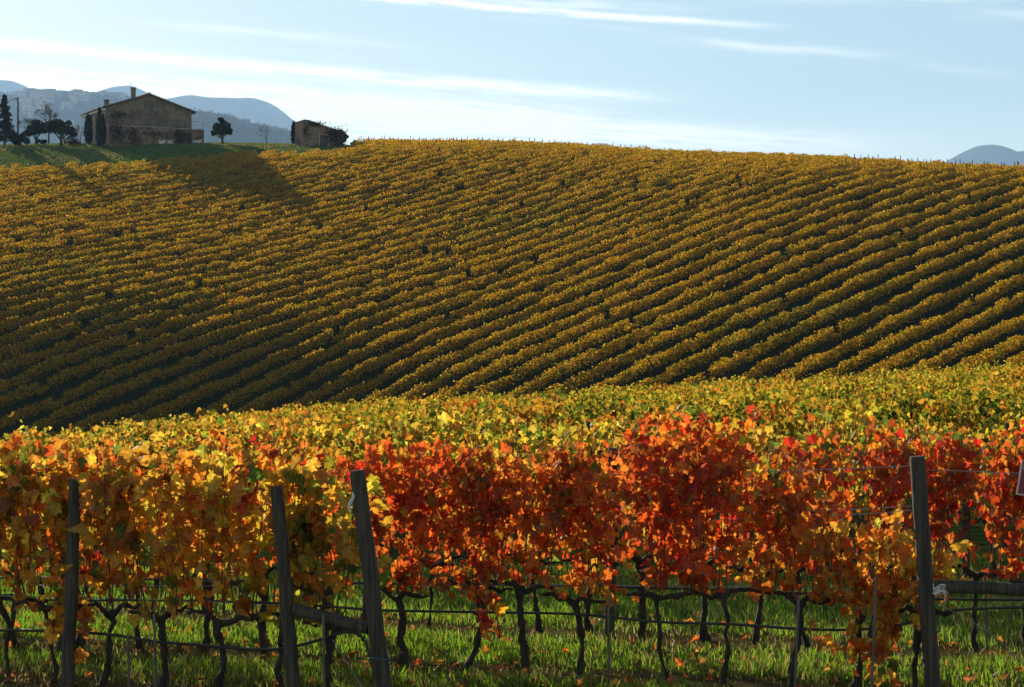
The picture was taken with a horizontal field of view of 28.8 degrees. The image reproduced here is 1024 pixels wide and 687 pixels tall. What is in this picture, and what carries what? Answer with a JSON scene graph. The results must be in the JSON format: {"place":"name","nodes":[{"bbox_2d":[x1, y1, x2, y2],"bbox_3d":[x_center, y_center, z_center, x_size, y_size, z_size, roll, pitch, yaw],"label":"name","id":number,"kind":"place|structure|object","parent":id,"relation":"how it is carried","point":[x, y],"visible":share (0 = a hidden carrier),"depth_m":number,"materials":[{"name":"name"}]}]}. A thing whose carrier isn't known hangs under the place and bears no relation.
{"place":"outdoors","nodes":[
{"label":"outdoors","id":0,"kind":"place"},
{"bbox_2d":[0,96,115,144],"bbox_3d":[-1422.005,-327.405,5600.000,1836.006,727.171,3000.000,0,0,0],"label":"town hill","id":1,"kind":"structure","parent":0,"point":[87,106],"depth_m":5188.32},
{"bbox_2d":[0,88,291,143],"bbox_3d":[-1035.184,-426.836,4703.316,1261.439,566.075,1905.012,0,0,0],"label":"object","id":2,"kind":"object","parent":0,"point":[246,126],"visible":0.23,"depth_m":4469.99,"materials":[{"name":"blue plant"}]},
{"bbox_2d":[0,80,292,131],"bbox_3d":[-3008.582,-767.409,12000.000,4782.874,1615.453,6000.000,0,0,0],"label":"mountains","id":3,"kind":"structure","parent":0,"point":[253,110],"depth_m":11429.81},
{"bbox_2d":[0,143,1023,686],"bbox_3d":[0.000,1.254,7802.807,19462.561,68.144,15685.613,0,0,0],"label":"ground","id":4,"kind":"structure","parent":0,"point":[744,367],"depth_m":160.06,"materials":[{"name":"plant"}]},
{"bbox_2d":[0,431,64,681],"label":"grapevine","id":5,"kind":"object","parent":4,"relation":"on","point":[14,482],"visible":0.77,"depth_m":16.75,"materials":[{"name":"orange plant"}]},
{"bbox_2d":[0,434,114,685],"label":"grapevine","id":6,"kind":"object","parent":4,"relation":"on","point":[77,458],"visible":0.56,"depth_m":16.70,"materials":[{"name":"orange plant"}]},
{"bbox_2d":[61,478,80,686],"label":"trellis post","id":7,"kind":"object","parent":4,"relation":"on","point":[70,611],"visible":0.96,"depth_m":16.33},
{"bbox_2d":[22,431,162,686],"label":"grapevine","id":8,"kind":"object","parent":4,"relation":"on","point":[101,579],"visible":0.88,"depth_m":16.45,"materials":[{"name":"orange plant"}]},
{"bbox_2d":[80,87,204,145],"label":"farmhouse","id":9,"kind":"object","parent":4,"relation":"on","point":[149,118],"visible":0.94,"depth_m":300.98,"materials":[{"name":"stone"}]},
{"bbox_2d":[89,447,205,686],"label":"grapevine","id":10,"kind":"object","parent":4,"relation":"on","point":[150,539],"visible":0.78,"depth_m":16.33,"materials":[{"name":"orange plant"}]},
{"bbox_2d":[0,142,352,168],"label":"grass","id":11,"kind":"structure","parent":4,"relation":"on","point":[210,146],"depth_m":285.40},
{"bbox_2d":[0,629,374,684],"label":"drip hose","id":12,"kind":"object","parent":4,"relation":"on","point":[210,645],"visible":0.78,"depth_m":16.15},
{"bbox_2d":[144,435,251,653],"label":"grapevine","id":13,"kind":"object","parent":4,"relation":"on","point":[207,583],"visible":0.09,"depth_m":18.45,"materials":[{"name":"orange plant"}]},
{"bbox_2d":[0,135,424,196],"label":"vine row","id":14,"kind":"object","parent":4,"relation":"on","point":[29,187],"visible":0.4,"depth_m":254.44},
{"bbox_2d":[141,434,290,686],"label":"grapevine","id":15,"kind":"object","parent":4,"relation":"on","point":[196,509],"visible":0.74,"depth_m":16.16,"materials":[{"name":"orange plant"}]},
{"bbox_2d":[0,137,439,207],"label":"vine row","id":16,"kind":"object","parent":4,"relation":"on","point":[178,176],"visible":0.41,"depth_m":247.60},
{"bbox_2d":[179,416,262,555],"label":"grapevine","id":17,"kind":"object","parent":4,"relation":"on","point":[215,432],"visible":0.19,"depth_m":27.73,"materials":[{"name":"yellow plant"}]},
{"bbox_2d":[0,138,443,215],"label":"vine row","id":18,"kind":"object","parent":4,"relation":"on","point":[117,192],"visible":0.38,"depth_m":247.97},
{"bbox_2d":[0,137,449,206],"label":"vine row","id":19,"kind":"object","parent":4,"relation":"on","point":[194,169],"visible":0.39,"depth_m":250.92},
{"bbox_2d":[0,136,449,201],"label":"vine row","id":20,"kind":"object","parent":4,"relation":"on","point":[233,158],"visible":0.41,"depth_m":253.18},
{"bbox_2d":[0,137,496,218],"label":"vine row","id":21,"kind":"object","parent":4,"relation":"on","point":[216,180],"visible":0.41,"depth_m":244.48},
{"bbox_2d":[0,137,508,224],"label":"vine row","id":22,"kind":"object","parent":4,"relation":"on","point":[260,176],"visible":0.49,"depth_m":243.48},
{"bbox_2d":[201,435,313,657],"bbox_3d":[-2.345,1.885,18.244,0.872,2.106,0.940,0,0,45],"label":"grapevine","id":23,"kind":"object","parent":4,"relation":"on","point":[274,453],"visible":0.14,"depth_m":18.18,"materials":[{"name":"orange plant"}]},
{"bbox_2d":[0,137,530,228],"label":"vine row","id":24,"kind":"object","parent":4,"relation":"on","point":[267,180],"visible":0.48,"depth_m":240.56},
{"bbox_2d":[0,137,535,235],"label":"vine row","id":25,"kind":"object","parent":4,"relation":"on","point":[283,181],"visible":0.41,"depth_m":237.16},
{"bbox_2d":[195,441,349,686],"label":"grapevine","id":26,"kind":"object","parent":4,"relation":"on","point":[256,564],"visible":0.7,"depth_m":15.95,"materials":[{"name":"orange plant"}]},
{"bbox_2d":[0,138,549,241],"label":"vine row","id":27,"kind":"object","parent":4,"relation":"on","point":[230,198],"visible":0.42,"depth_m":234.65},
{"bbox_2d":[242,410,318,559],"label":"grapevine","id":28,"kind":"object","parent":4,"relation":"on","point":[288,434],"visible":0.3,"depth_m":27.42,"materials":[{"name":"yellow plant"}]},
{"bbox_2d":[270,486,300,686],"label":"trellis post","id":29,"kind":"object","parent":4,"relation":"on","point":[285,593],"visible":1,"depth_m":15.62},
{"bbox_2d":[0,140,582,252],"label":"vine row","id":30,"kind":"object","parent":4,"relation":"on","point":[213,210],"visible":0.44,"depth_m":228.38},
{"bbox_2d":[0,138,615,246],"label":"vine row","id":31,"kind":"object","parent":4,"relation":"on","point":[276,195],"visible":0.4,"depth_m":232.94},
{"bbox_2d":[0,141,618,260],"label":"vine row","id":32,"kind":"object","parent":4,"relation":"on","point":[285,201],"visible":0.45,"depth_m":226.98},
{"bbox_2d":[0,143,631,266],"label":"vine row","id":33,"kind":"object","parent":4,"relation":"on","point":[296,206],"visible":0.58,"depth_m":220.57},
{"bbox_2d":[0,144,639,274],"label":"vine row","id":34,"kind":"object","parent":4,"relation":"on","point":[224,229],"visible":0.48,"depth_m":218.59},
{"bbox_2d":[265,439,377,661],"bbox_3d":[-1.694,1.909,17.994,1.004,2.075,0.869,0,0,10],"label":"grapevine","id":35,"kind":"object","parent":4,"relation":"on","point":[343,462],"visible":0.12,"depth_m":17.95,"materials":[{"name":"orange plant"}]},
{"bbox_2d":[295,119,347,146],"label":"ruined shed","id":36,"kind":"structure","parent":4,"relation":"on","point":[308,133],"depth_m":292.56,"materials":[{"name":"stone"}]},
{"bbox_2d":[285,415,357,478],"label":"grapevine","id":37,"kind":"object","parent":4,"relation":"on","point":[323,430],"visible":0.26,"depth_m":27.11,"materials":[{"name":"yellow plant"}]},
{"bbox_2d":[272,462,392,686],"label":"grapevine","id":38,"kind":"object","parent":4,"relation":"on","point":[340,529],"visible":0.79,"depth_m":15.87,"materials":[{"name":"orange plant"}]},
{"bbox_2d":[0,145,684,282],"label":"vine row","id":39,"kind":"object","parent":4,"relation":"on","point":[325,211],"visible":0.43,"depth_m":217.52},
{"bbox_2d":[0,146,686,291],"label":"vine row","id":40,"kind":"object","parent":4,"relation":"on","point":[317,221],"visible":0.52,"depth_m":212.83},
{"bbox_2d":[0,148,691,311],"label":"vine row","id":41,"kind":"object","parent":4,"relation":"on","point":[107,278],"visible":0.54,"depth_m":205.86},
{"bbox_2d":[0,147,722,299],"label":"vine row","id":42,"kind":"object","parent":4,"relation":"on","point":[289,234],"visible":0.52,"depth_m":206.51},
{"bbox_2d":[342,421,391,512],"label":"grapevine","id":43,"kind":"object","parent":4,"relation":"on","point":[362,441],"visible":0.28,"depth_m":26.95,"materials":[{"name":"yellow plant"}]},
{"bbox_2d":[0,149,739,322],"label":"vine row","id":44,"kind":"object","parent":4,"relation":"on","point":[308,243],"visible":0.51,"depth_m":202.06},
{"bbox_2d":[350,469,391,686],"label":"end post","id":45,"kind":"object","parent":4,"relation":"on","point":[373,604],"visible":1,"depth_m":15.36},
{"bbox_2d":[291,603,368,634],"bbox_3d":[-1.412,2.147,15.529,0.663,0.216,0.108,0,0,20],"label":"brace rail","id":46,"kind":"object","parent":45,"relation":"attached to","point":[331,618],"visible":1,"depth_m":15.49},
{"bbox_2d":[0,150,744,332],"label":"vine row","id":47,"kind":"object","parent":4,"relation":"on","point":[397,227],"visible":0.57,"depth_m":198.19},
{"bbox_2d":[0,148,765,345],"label":"vine row","id":48,"kind":"object","parent":4,"relation":"on","point":[394,235],"visible":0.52,"depth_m":195.78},
{"bbox_2d":[0,151,800,373],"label":"vine row","id":49,"kind":"object","parent":4,"relation":"on","point":[373,257],"visible":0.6,"depth_m":188.76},
{"bbox_2d":[0,150,801,360],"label":"vine row","id":50,"kind":"object","parent":4,"relation":"on","point":[248,282],"visible":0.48,"depth_m":191.41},
{"bbox_2d":[0,152,817,407],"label":"vine row","id":51,"kind":"object","parent":4,"relation":"on","point":[330,286],"visible":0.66,"depth_m":182.09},
{"bbox_2d":[355,433,464,666],"bbox_3d":[-0.918,1.873,17.821,0.997,2.149,0.810,0,0,0],"label":"grapevine","id":52,"kind":"object","parent":4,"relation":"on","point":[396,491],"visible":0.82,"depth_m":17.69,"materials":[{"name":"red plant"}]},
{"bbox_2d":[382,405,444,484],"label":"grapevine","id":53,"kind":"object","parent":4,"relation":"on","point":[418,436],"visible":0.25,"depth_m":26.74,"materials":[{"name":"yellow plant"}]},
{"bbox_2d":[0,152,870,391],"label":"vine row","id":54,"kind":"object","parent":4,"relation":"on","point":[495,230],"visible":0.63,"depth_m":185.30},
{"bbox_2d":[0,153,899,429],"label":"vine row","id":55,"kind":"object","parent":4,"relation":"on","point":[486,249],"visible":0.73,"depth_m":177.78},
{"bbox_2d":[2,154,919,440],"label":"vine row","id":56,"kind":"object","parent":4,"relation":"on","point":[114,390],"visible":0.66,"depth_m":177.75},
{"bbox_2d":[426,405,499,561],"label":"grapevine","id":57,"kind":"object","parent":4,"relation":"on","point":[445,423],"visible":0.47,"depth_m":26.43,"materials":[{"name":"yellow plant"}]},
{"bbox_2d":[404,440,525,669],"bbox_3d":[-0.406,1.877,17.536,1.051,2.144,0.817,0,0,0],"label":"grapevine","id":58,"kind":"object","parent":4,"relation":"on","point":[466,472],"visible":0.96,"depth_m":17.48,"materials":[{"name":"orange plant"}]},
{"bbox_2d":[42,155,911,438],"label":"vine row","id":59,"kind":"object","parent":4,"relation":"on","point":[543,248],"visible":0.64,"depth_m":175.54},
{"bbox_2d":[0,387,1020,474],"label":"vine row","id":60,"kind":"object","parent":4,"relation":"on","point":[591,413],"visible":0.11,"depth_m":36.00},
{"bbox_2d":[0,385,1022,524],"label":"vine row","id":61,"kind":"object","parent":4,"relation":"on","point":[908,403],"visible":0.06,"depth_m":31.78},
{"bbox_2d":[0,567,1023,686],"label":"fallen leaves","id":62,"kind":"object","parent":4,"relation":"on","point":[966,678],"visible":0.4,"depth_m":18.45,"materials":[{"name":"plant"}]},
{"bbox_2d":[2,599,1023,630],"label":"drip hose","id":63,"kind":"object","parent":4,"relation":"on","point":[667,622],"visible":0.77,"depth_m":17.01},
{"bbox_2d":[470,413,559,561],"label":"grapevine","id":64,"kind":"object","parent":4,"relation":"on","point":[531,442],"visible":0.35,"depth_m":26.15,"materials":[{"name":"yellow plant"}]},
{"bbox_2d":[13,389,1022,463],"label":"vine row","id":65,"kind":"object","parent":4,"relation":"on","point":[1005,402],"visible":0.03,"depth_m":37.35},
{"bbox_2d":[20,393,1023,499],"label":"vine row","id":66,"kind":"object","parent":4,"relation":"on","point":[936,408],"visible":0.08,"depth_m":30.65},
{"bbox_2d":[25,401,1023,556],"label":"vine row","id":67,"kind":"object","parent":4,"relation":"on","point":[789,422],"visible":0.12,"depth_m":28.99,"materials":[{"name":"plant"}]},
{"bbox_2d":[28,380,1023,440],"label":"vine row","id":68,"kind":"object","parent":4,"relation":"on","point":[604,400],"visible":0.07,"depth_m":42.03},
{"bbox_2d":[111,154,941,431],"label":"vine row","id":69,"kind":"object","parent":4,"relation":"on","point":[437,293],"visible":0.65,"depth_m":177.40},
{"bbox_2d":[31,383,1021,459],"bbox_3d":[-1.477,3.055,41.603,42.055,5.236,1.402,0,0,19],"label":"vine row","id":70,"kind":"object","parent":4,"relation":"on","point":[729,389],"visible":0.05,"depth_m":39.88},
{"bbox_2d":[473,437,586,672],"bbox_3d":[0.160,1.888,17.408,1.137,2.138,0.793,0,0,22],"label":"grapevine","id":71,"kind":"object","parent":4,"relation":"on","point":[512,501],"visible":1,"depth_m":17.36,"materials":[{"name":"red plant"}]},
{"bbox_2d":[61,371,1023,438],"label":"vine row","id":72,"kind":"object","parent":4,"relation":"on","point":[575,399],"visible":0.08,"depth_m":48.18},
{"bbox_2d":[102,375,1023,469],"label":"vine row","id":73,"kind":"object","parent":4,"relation":"on","point":[500,396],"visible":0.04,"depth_m":43.87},
{"bbox_2d":[164,155,970,427],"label":"vine row","id":74,"kind":"object","parent":4,"relation":"on","point":[659,225],"visible":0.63,"depth_m":178.60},
{"bbox_2d":[135,373,1022,431],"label":"vine row","id":75,"kind":"object","parent":4,"relation":"on","point":[831,391],"visible":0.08,"depth_m":45.73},
{"bbox_2d":[525,434,641,676],"bbox_3d":[0.630,1.853,17.209,0.991,2.230,0.898,0,0,14],"label":"grapevine","id":76,"kind":"object","parent":4,"relation":"on","point":[588,501],"visible":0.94,"depth_m":17.18,"materials":[{"name":"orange plant"}]},
{"bbox_2d":[543,438,635,635],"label":"grapevine","id":77,"kind":"object","parent":4,"relation":"on","point":[588,625],"visible":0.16,"depth_m":19.59,"materials":[{"name":"orange plant"}]},
{"bbox_2d":[216,157,971,420],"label":"vine row","id":78,"kind":"object","parent":4,"relation":"on","point":[657,234],"visible":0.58,"depth_m":177.50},
{"bbox_2d":[192,366,1021,422],"bbox_3d":[-1.500,3.212,58.730,52.993,6.291,1.346,0,0,19],"label":"vine row","id":79,"kind":"object","parent":4,"relation":"on","point":[949,379],"visible":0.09,"depth_m":55.82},
{"bbox_2d":[576,415,652,561],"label":"grapevine","id":80,"kind":"object","parent":4,"relation":"on","point":[600,429],"visible":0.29,"depth_m":25.78,"materials":[{"name":"yellow plant"}]},
{"bbox_2d":[286,159,998,412],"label":"vine row","id":81,"kind":"object","parent":4,"relation":"on","point":[764,203],"visible":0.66,"depth_m":177.46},
{"bbox_2d":[601,435,692,638],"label":"grapevine","id":82,"kind":"object","parent":4,"relation":"on","point":[638,560],"visible":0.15,"depth_m":19.45,"materials":[{"name":"red plant"}]},
{"bbox_2d":[319,159,1004,410],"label":"vine row","id":83,"kind":"object","parent":4,"relation":"on","point":[643,264],"visible":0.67,"depth_m":176.53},
{"bbox_2d":[612,411,731,679],"bbox_3d":[1.360,1.760,17.009,1.006,2.355,1.140,0,0,0],"label":"grapevine","id":84,"kind":"object","parent":4,"relation":"on","point":[646,461],"visible":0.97,"depth_m":16.80,"materials":[{"name":"red plant"}]},
{"bbox_2d":[361,162,1022,403],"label":"vine row","id":85,"kind":"object","parent":4,"relation":"on","point":[851,194],"visible":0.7,"depth_m":175.44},
{"bbox_2d":[394,161,1023,401],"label":"vine row","id":86,"kind":"object","parent":4,"relation":"on","point":[785,229],"visible":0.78,"depth_m":174.28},
{"bbox_2d":[423,162,1023,403],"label":"vine row","id":87,"kind":"object","parent":4,"relation":"on","point":[940,186],"visible":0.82,"depth_m":172.28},
{"bbox_2d":[662,404,805,682],"bbox_3d":[1.879,1.724,16.826,1.152,2.414,0.777,0,0,18],"label":"grapevine","id":88,"kind":"object","parent":4,"relation":"on","point":[736,450],"visible":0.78,"depth_m":16.81,"materials":[{"name":"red plant"}]},
{"bbox_2d":[462,169,1023,398],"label":"vine row","id":89,"kind":"object","parent":4,"relation":"on","point":[805,243],"visible":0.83,"depth_m":170.46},
{"bbox_2d":[500,176,1023,400],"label":"vine row","id":90,"kind":"object","parent":4,"relation":"on","point":[978,195],"visible":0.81,"depth_m":166.82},
{"bbox_2d":[713,433,818,644],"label":"grapevine","id":91,"kind":"object","parent":4,"relation":"on","point":[812,438],"visible":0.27,"depth_m":19.04,"materials":[{"name":"red plant"}]},
{"bbox_2d":[534,186,1023,398],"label":"vine row","id":92,"kind":"object","parent":4,"relation":"on","point":[837,260],"visible":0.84,"depth_m":165.22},
{"bbox_2d":[724,456,843,686],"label":"grapevine","id":93,"kind":"object","parent":4,"relation":"on","point":[792,504],"visible":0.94,"depth_m":16.58,"materials":[{"name":"red plant"}]},
{"bbox_2d":[585,195,1023,391],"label":"vine row","id":94,"kind":"object","parent":4,"relation":"on","point":[900,248],"visible":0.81,"depth_m":162.86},
{"bbox_2d":[764,416,854,646],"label":"grapevine","id":95,"kind":"object","parent":4,"relation":"on","point":[827,475],"visible":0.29,"depth_m":18.87,"materials":[{"name":"orange plant"}]},
{"bbox_2d":[630,209,1023,393],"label":"vine row","id":96,"kind":"object","parent":4,"relation":"on","point":[944,246],"visible":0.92,"depth_m":159.82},
{"bbox_2d":[804,401,885,567],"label":"grapevine","id":97,"kind":"object","parent":4,"relation":"on","point":[865,419],"visible":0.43,"depth_m":24.84,"materials":[{"name":"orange plant"}]},
{"bbox_2d":[672,224,1023,388],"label":"vine row","id":98,"kind":"object","parent":4,"relation":"on","point":[784,337],"visible":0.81,"depth_m":157.07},
{"bbox_2d":[795,497,905,686],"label":"grapevine","id":99,"kind":"object","parent":4,"relation":"on","point":[857,598],"visible":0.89,"depth_m":16.35,"materials":[{"name":"orange plant"}]},
{"bbox_2d":[713,238,1023,386],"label":"vine row","id":100,"kind":"object","parent":4,"relation":"on","point":[884,308],"visible":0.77,"depth_m":154.62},
{"bbox_2d":[825,416,930,645],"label":"grapevine","id":101,"kind":"object","parent":4,"relation":"on","point":[879,493],"visible":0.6,"depth_m":18.60,"materials":[{"name":"red plant"}]},
{"bbox_2d":[761,256,1023,383],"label":"vine row","id":102,"kind":"object","parent":4,"relation":"on","point":[831,355],"visible":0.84,"depth_m":150.91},
{"bbox_2d":[852,423,957,652],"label":"grapevine","id":103,"kind":"object","parent":4,"relation":"on","point":[902,475],"visible":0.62,"depth_m":18.52,"materials":[{"name":"red plant"}]},
{"bbox_2d":[854,529,971,686],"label":"grapevine","id":104,"kind":"object","parent":4,"relation":"on","point":[907,586],"visible":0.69,"depth_m":16.25,"materials":[{"name":"orange plant"}]},
{"bbox_2d":[805,273,1023,381],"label":"vine row","id":105,"kind":"object","parent":4,"relation":"on","point":[912,330],"visible":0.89,"depth_m":147.79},
{"bbox_2d":[910,456,940,686],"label":"end post","id":106,"kind":"object","parent":4,"relation":"on","point":[927,611],"visible":1,"depth_m":15.87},
{"bbox_2d":[934,580,1023,595],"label":"brace rail","id":107,"kind":"object","parent":106,"relation":"attached to","point":[981,587],"visible":1,"depth_m":15.74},
{"bbox_2d":[848,291,1023,378],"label":"vine row","id":108,"kind":"object","parent":4,"relation":"on","point":[932,343],"visible":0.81,"depth_m":144.24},
{"bbox_2d":[903,314,1023,374],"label":"vine row","id":109,"kind":"object","parent":4,"relation":"on","point":[972,339],"visible":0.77,"depth_m":141.26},
{"bbox_2d":[912,422,1023,655],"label":"grapevine","id":110,"kind":"object","parent":4,"relation":"on","point":[953,448],"visible":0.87,"depth_m":18.39,"materials":[{"name":"red plant"}]},
{"bbox_2d":[946,335,1023,374],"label":"vine row","id":111,"kind":"object","parent":4,"relation":"on","point":[1009,342],"visible":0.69,"depth_m":137.16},
{"bbox_2d":[960,421,1021,578],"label":"grapevine","id":112,"kind":"object","parent":4,"relation":"on","point":[978,451],"visible":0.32,"depth_m":24.23,"materials":[{"name":"red plant"}]},
{"bbox_2d":[976,419,1023,649],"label":"grapevine","id":113,"kind":"object","parent":4,"relation":"on","point":[1014,571],"visible":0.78,"depth_m":18.23,"materials":[{"name":"red plant"}]},
{"bbox_2d":[0,548,1023,686],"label":"grass","id":114,"kind":"structure","parent":0,"point":[999,663],"depth_m":18.90,"materials":[{"name":"plant"}]},
{"bbox_2d":[0,0,1023,161],"label":"sky","id":115,"kind":"structure","parent":0,"point":[933,80],"materials":[{"name":"blue"}]},
{"bbox_2d":[946,145,1023,165],"bbox_3d":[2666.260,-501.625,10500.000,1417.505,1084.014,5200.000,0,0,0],"label":"mountains","id":116,"kind":"structure","parent":0,"point":[993,154],"depth_m":9998.12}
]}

